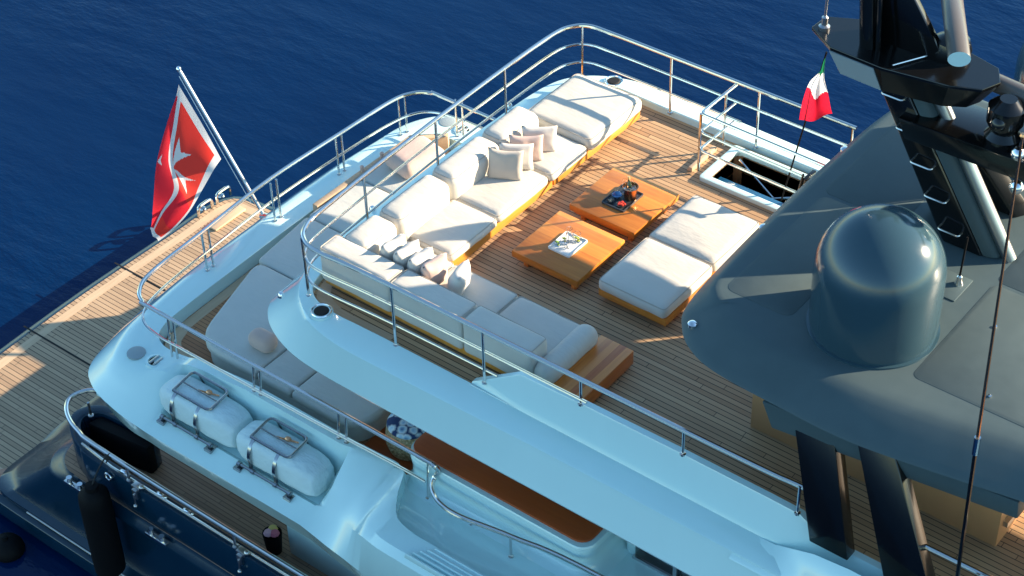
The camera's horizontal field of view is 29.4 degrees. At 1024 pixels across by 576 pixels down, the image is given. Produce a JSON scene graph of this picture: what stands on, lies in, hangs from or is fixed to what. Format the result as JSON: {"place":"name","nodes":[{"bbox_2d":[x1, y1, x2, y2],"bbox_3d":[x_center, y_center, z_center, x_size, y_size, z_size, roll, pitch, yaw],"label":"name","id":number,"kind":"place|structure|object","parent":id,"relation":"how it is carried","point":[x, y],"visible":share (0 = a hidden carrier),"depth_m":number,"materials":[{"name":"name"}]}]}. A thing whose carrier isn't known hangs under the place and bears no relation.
{"place":"outdoors","nodes":[
{"label":"outdoors","id":0,"kind":"place"},
{"bbox_2d":[262,524,281,555],"bbox_3d":[-3.816,4.032,31.150,0.320,0.482,0.315,26,48,29],"label":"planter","id":1,"kind":"object","parent":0,"point":[272,535],"visible":0.98,"depth_m":31.04,"materials":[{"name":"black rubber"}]},
{"bbox_2d":[385,413,424,460],"bbox_3d":[-1.505,2.158,28.918,0.757,0.610,0.757,26,48,29],"label":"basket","id":2,"kind":"object","parent":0,"point":[403,432],"visible":0.34,"depth_m":28.62,"materials":[{"name":"brown wicker"}]},
{"bbox_2d":[0,0,1023,575],"bbox_3d":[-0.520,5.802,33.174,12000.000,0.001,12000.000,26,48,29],"label":"water","id":3,"kind":"structure","parent":0,"point":[88,90],"depth_m":45.90,"materials":[{"name":"blue liquid"}]},
{"bbox_2d":[0,532,24,562],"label":"ball fender","id":4,"kind":"object","parent":3,"relation":"on","point":[12,547],"visible":1,"depth_m":34.58,"materials":[{"name":"black rubber"}]},
{"bbox_2d":[0,0,1023,575],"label":"motor yacht","id":5,"kind":"object","parent":3,"relation":"on","point":[822,374],"visible":0.88,"depth_m":25.67,"materials":[{"name":"white paint"}]},
{"bbox_2d":[78,453,125,575],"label":"cylinder fender","id":6,"kind":"object","parent":5,"relation":"hanging from","point":[100,526],"visible":1,"depth_m":32.05,"materials":[{"name":"black rubber"}]},
{"bbox_2d":[156,371,252,453],"bbox_3d":[-4.676,1.869,29.655,1.550,0.688,0.794,26,48,29],"label":"life raft","id":7,"kind":"object","parent":5,"relation":"on","point":[197,405],"visible":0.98,"depth_m":29.48,"materials":[{"name":"white plastic"}]},
{"bbox_2d":[150,66,269,240],"bbox_3d":[-5.174,-2.197,33.137,2.174,3.083,1.017,3,41,5],"label":"ensign","id":8,"kind":"object","parent":5,"relation":"attached to","point":[188,159],"visible":1,"depth_m":33.17,"materials":[{"name":"red fabric"}]},
{"bbox_2d":[233,417,334,502],"bbox_3d":[-3.389,2.517,28.872,1.550,0.688,0.794,26,48,29],"label":"life raft","id":9,"kind":"object","parent":5,"relation":"on","point":[290,460],"visible":1,"depth_m":28.68,"materials":[{"name":"white plastic"}]},
{"bbox_2d":[205,133,449,441],"bbox_3d":[-2.804,-0.352,31.943,3.375,0.550,7.398,5,41,8],"label":"sun lounge","id":10,"kind":"object","parent":5,"relation":"on","point":[240,316],"visible":0.36,"depth_m":30.70,"materials":[{"name":"grey fabric"}]},
{"bbox_2d":[248,328,277,352],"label":"roll pillow","id":11,"kind":"object","parent":10,"relation":"on","point":[263,340],"visible":1,"depth_m":29.99,"materials":[{"name":"white fabric"}]},
{"bbox_2d":[385,136,444,178],"bbox_3d":[-1.673,-2.262,33.598,0.927,0.335,0.732,-29,47,-29],"label":"back pillow","id":12,"kind":"object","parent":10,"relation":"on","point":[406,153],"visible":0.61,"depth_m":33.38,"materials":[{"name":"white fabric"}]},
{"bbox_2d":[345,106,551,265],"bbox_3d":[-0.691,-1.260,28.506,1.322,0.814,4.103,26,48,29],"label":"lounge sofa","id":13,"kind":"object","parent":5,"relation":"on","point":[459,206],"visible":0.77,"depth_m":28.28,"materials":[{"name":"white fabric"}]},
{"bbox_2d":[487,147,523,180],"bbox_3d":[-0.095,-1.821,28.755,0.540,0.500,0.177,6,24,9],"label":"throw pillow","id":14,"kind":"object","parent":13,"relation":"on","point":[505,164],"visible":1,"depth_m":28.68,"materials":[{"name":"beige fabric"}]},
{"bbox_2d":[499,142,533,170],"bbox_3d":[0.064,-1.952,28.941,0.520,0.440,0.186,2,26,5],"label":"throw pillow","id":15,"kind":"object","parent":13,"relation":"on","point":[527,164],"visible":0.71,"depth_m":28.85,"materials":[{"name":"white fabric"}]},
{"bbox_2d":[320,235,632,402],"bbox_3d":[-0.534,0.245,26.752,4.527,0.780,1.290,26,48,29],"label":"corner sofa","id":16,"kind":"object","parent":5,"relation":"on","point":[585,351],"visible":0.72,"depth_m":26.28,"materials":[{"name":"white fabric"}]},
{"bbox_2d":[379,233,405,260],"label":"throw pillow","id":17,"kind":"object","parent":16,"relation":"on","point":[389,248],"visible":0.64,"depth_m":27.11,"materials":[{"name":"white fabric"}]},
{"bbox_2d":[393,239,419,269],"bbox_3d":[-1.468,-0.403,27.153,0.440,0.500,0.284,-33,56,-31],"label":"throw pillow","id":18,"kind":"object","parent":16,"relation":"on","point":[404,254],"visible":0.65,"depth_m":26.98,"materials":[{"name":"white fabric"}]},
{"bbox_2d":[407,246,433,274],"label":"throw pillow","id":19,"kind":"object","parent":16,"relation":"on","point":[417,261],"visible":0.62,"depth_m":26.87,"materials":[{"name":"white fabric"}]},
{"bbox_2d":[421,253,447,284],"bbox_3d":[-1.073,-0.211,26.911,0.440,0.500,0.291,-33,56,-31],"label":"throw pillow","id":20,"kind":"object","parent":16,"relation":"on","point":[434,269],"visible":0.81,"depth_m":26.77,"materials":[{"name":"beige fabric"}]},
{"bbox_2d":[447,259,470,294],"bbox_3d":[-0.732,-0.090,26.776,0.292,0.500,0.440,24,43,-1],"label":"throw pillow","id":21,"kind":"object","parent":16,"relation":"on","point":[459,279],"visible":0.86,"depth_m":26.63,"materials":[{"name":"white fabric"}]},
{"bbox_2d":[512,211,624,289],"bbox_3d":[0.809,-0.498,27.946,1.170,0.300,1.150,26,48,29],"label":"coffee table","id":22,"kind":"object","parent":5,"relation":"on","point":[595,252],"visible":0.98,"depth_m":27.77,"materials":[{"name":"brown wood"}]},
{"bbox_2d":[548,231,587,257],"bbox_3d":[0.798,-0.626,27.837,0.380,0.033,0.460,26,48,29],"label":"serving tray","id":23,"kind":"object","parent":22,"relation":"on","point":[574,247],"visible":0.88,"depth_m":27.78,"materials":[{"name":"white"}]},
{"bbox_2d":[554,238,560,246],"bbox_3d":[0.650,-0.643,27.789,0.090,0.100,0.090,26,48,29],"label":"drink glass","id":24,"kind":"object","parent":23,"relation":"on","point":[557,241],"visible":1,"depth_m":27.77,"materials":[{"name":"white"}]},
{"bbox_2d":[564,241,568,249],"bbox_3d":[0.779,-0.605,27.739,0.080,0.100,0.080,26,48,29],"label":"drink glass","id":25,"kind":"object","parent":23,"relation":"on","point":[566,245],"visible":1,"depth_m":27.73,"materials":[{"name":"white"}]},
{"bbox_2d":[565,226,573,243],"bbox_3d":[0.817,-0.762,27.780,0.124,0.285,0.124,26,48,29],"label":"carafe","id":26,"kind":"object","parent":23,"relation":"on","point":[569,236],"visible":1,"depth_m":27.76,"materials":[{"name":"clear glass"}]},
{"bbox_2d":[573,231,580,242],"bbox_3d":[0.931,-0.722,27.833,0.110,0.150,0.110,26,48,29],"label":"drink glass","id":27,"kind":"object","parent":23,"relation":"on","point":[577,236],"visible":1,"depth_m":27.81,"materials":[{"name":"white"}]},
{"bbox_2d":[529,74,641,184],"bbox_3d":[0.789,-2.416,30.019,1.410,0.543,2.363,26,48,29],"label":"daybed","id":28,"kind":"object","parent":5,"relation":"on","point":[588,117],"visible":0.79,"depth_m":29.89,"materials":[{"name":"white fabric"}]},
{"bbox_2d":[509,134,543,160],"bbox_3d":[0.213,-2.089,29.096,0.520,0.440,0.186,0,27,2],"label":"throw pillow","id":29,"kind":"object","parent":28,"relation":"on","point":[537,140],"visible":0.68,"depth_m":29.00,"materials":[{"name":"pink fabric"}]},
{"bbox_2d":[522,126,556,150],"bbox_3d":[0.414,-2.239,29.264,0.540,0.440,0.175,0,28,2],"label":"throw pillow","id":30,"kind":"object","parent":28,"relation":"on","point":[549,138],"visible":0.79,"depth_m":29.16,"materials":[{"name":"white fabric"}]},
{"bbox_2d":[569,167,678,241],"bbox_3d":[1.655,-1.195,28.735,1.170,0.300,1.150,26,48,29],"label":"coffee table","id":31,"kind":"object","parent":5,"relation":"on","point":[645,211],"visible":0.94,"depth_m":28.54,"materials":[{"name":"brown wood"}]},
{"bbox_2d":[602,184,642,212],"bbox_3d":[1.624,-1.316,28.618,0.400,0.033,0.520,26,48,29],"label":"serving tray","id":32,"kind":"object","parent":31,"relation":"on","point":[613,205],"visible":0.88,"depth_m":28.56,"materials":[{"name":"grey"}]},
{"bbox_2d":[606,197,613,202],"bbox_3d":[1.440,-1.277,28.556,0.120,0.035,0.120,26,48,29],"label":"snack bowl","id":33,"kind":"object","parent":32,"relation":"on","point":[609,200],"visible":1,"depth_m":28.56,"materials":[{"name":"grey ceramic"}]},
{"bbox_2d":[612,191,621,198],"bbox_3d":[1.540,-1.357,28.635,0.150,0.050,0.150,26,48,29],"label":"snack bowl","id":34,"kind":"object","parent":32,"relation":"on","point":[616,194],"visible":1,"depth_m":28.66,"materials":[{"name":"blue ceramic"}]},
{"bbox_2d":[616,200,626,206],"bbox_3d":[1.600,-1.227,28.484,0.170,0.045,0.170,26,48,29],"label":"fruit bowl","id":35,"kind":"object","parent":32,"relation":"on","point":[621,203],"visible":1,"depth_m":28.46,"materials":[{"name":"red"}]},
{"bbox_2d":[622,176,638,200],"bbox_3d":[1.732,-1.457,28.517,0.244,0.346,0.244,26,48,29],"label":"ice bucket","id":36,"kind":"object","parent":32,"relation":"on","point":[630,188],"visible":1,"depth_m":28.50,"materials":[{"name":"orange metal"}]},
{"bbox_2d":[599,195,758,325],"bbox_3d":[2.386,-0.411,27.658,1.187,0.460,2.468,26,48,29],"label":"double ottoman","id":37,"kind":"object","parent":5,"relation":"on","point":[665,271],"visible":0.95,"depth_m":27.36,"materials":[{"name":"white fabric"}]},
{"bbox_2d":[781,52,831,200],"bbox_3d":[4.191,-2.214,27.719,0.712,2.805,0.155,26,48,29],"label":"courtesy flag","id":38,"kind":"object","parent":5,"relation":"attached to","point":[815,106],"visible":1,"depth_m":27.28,"materials":[{"name":"red fabric"}]}
]}

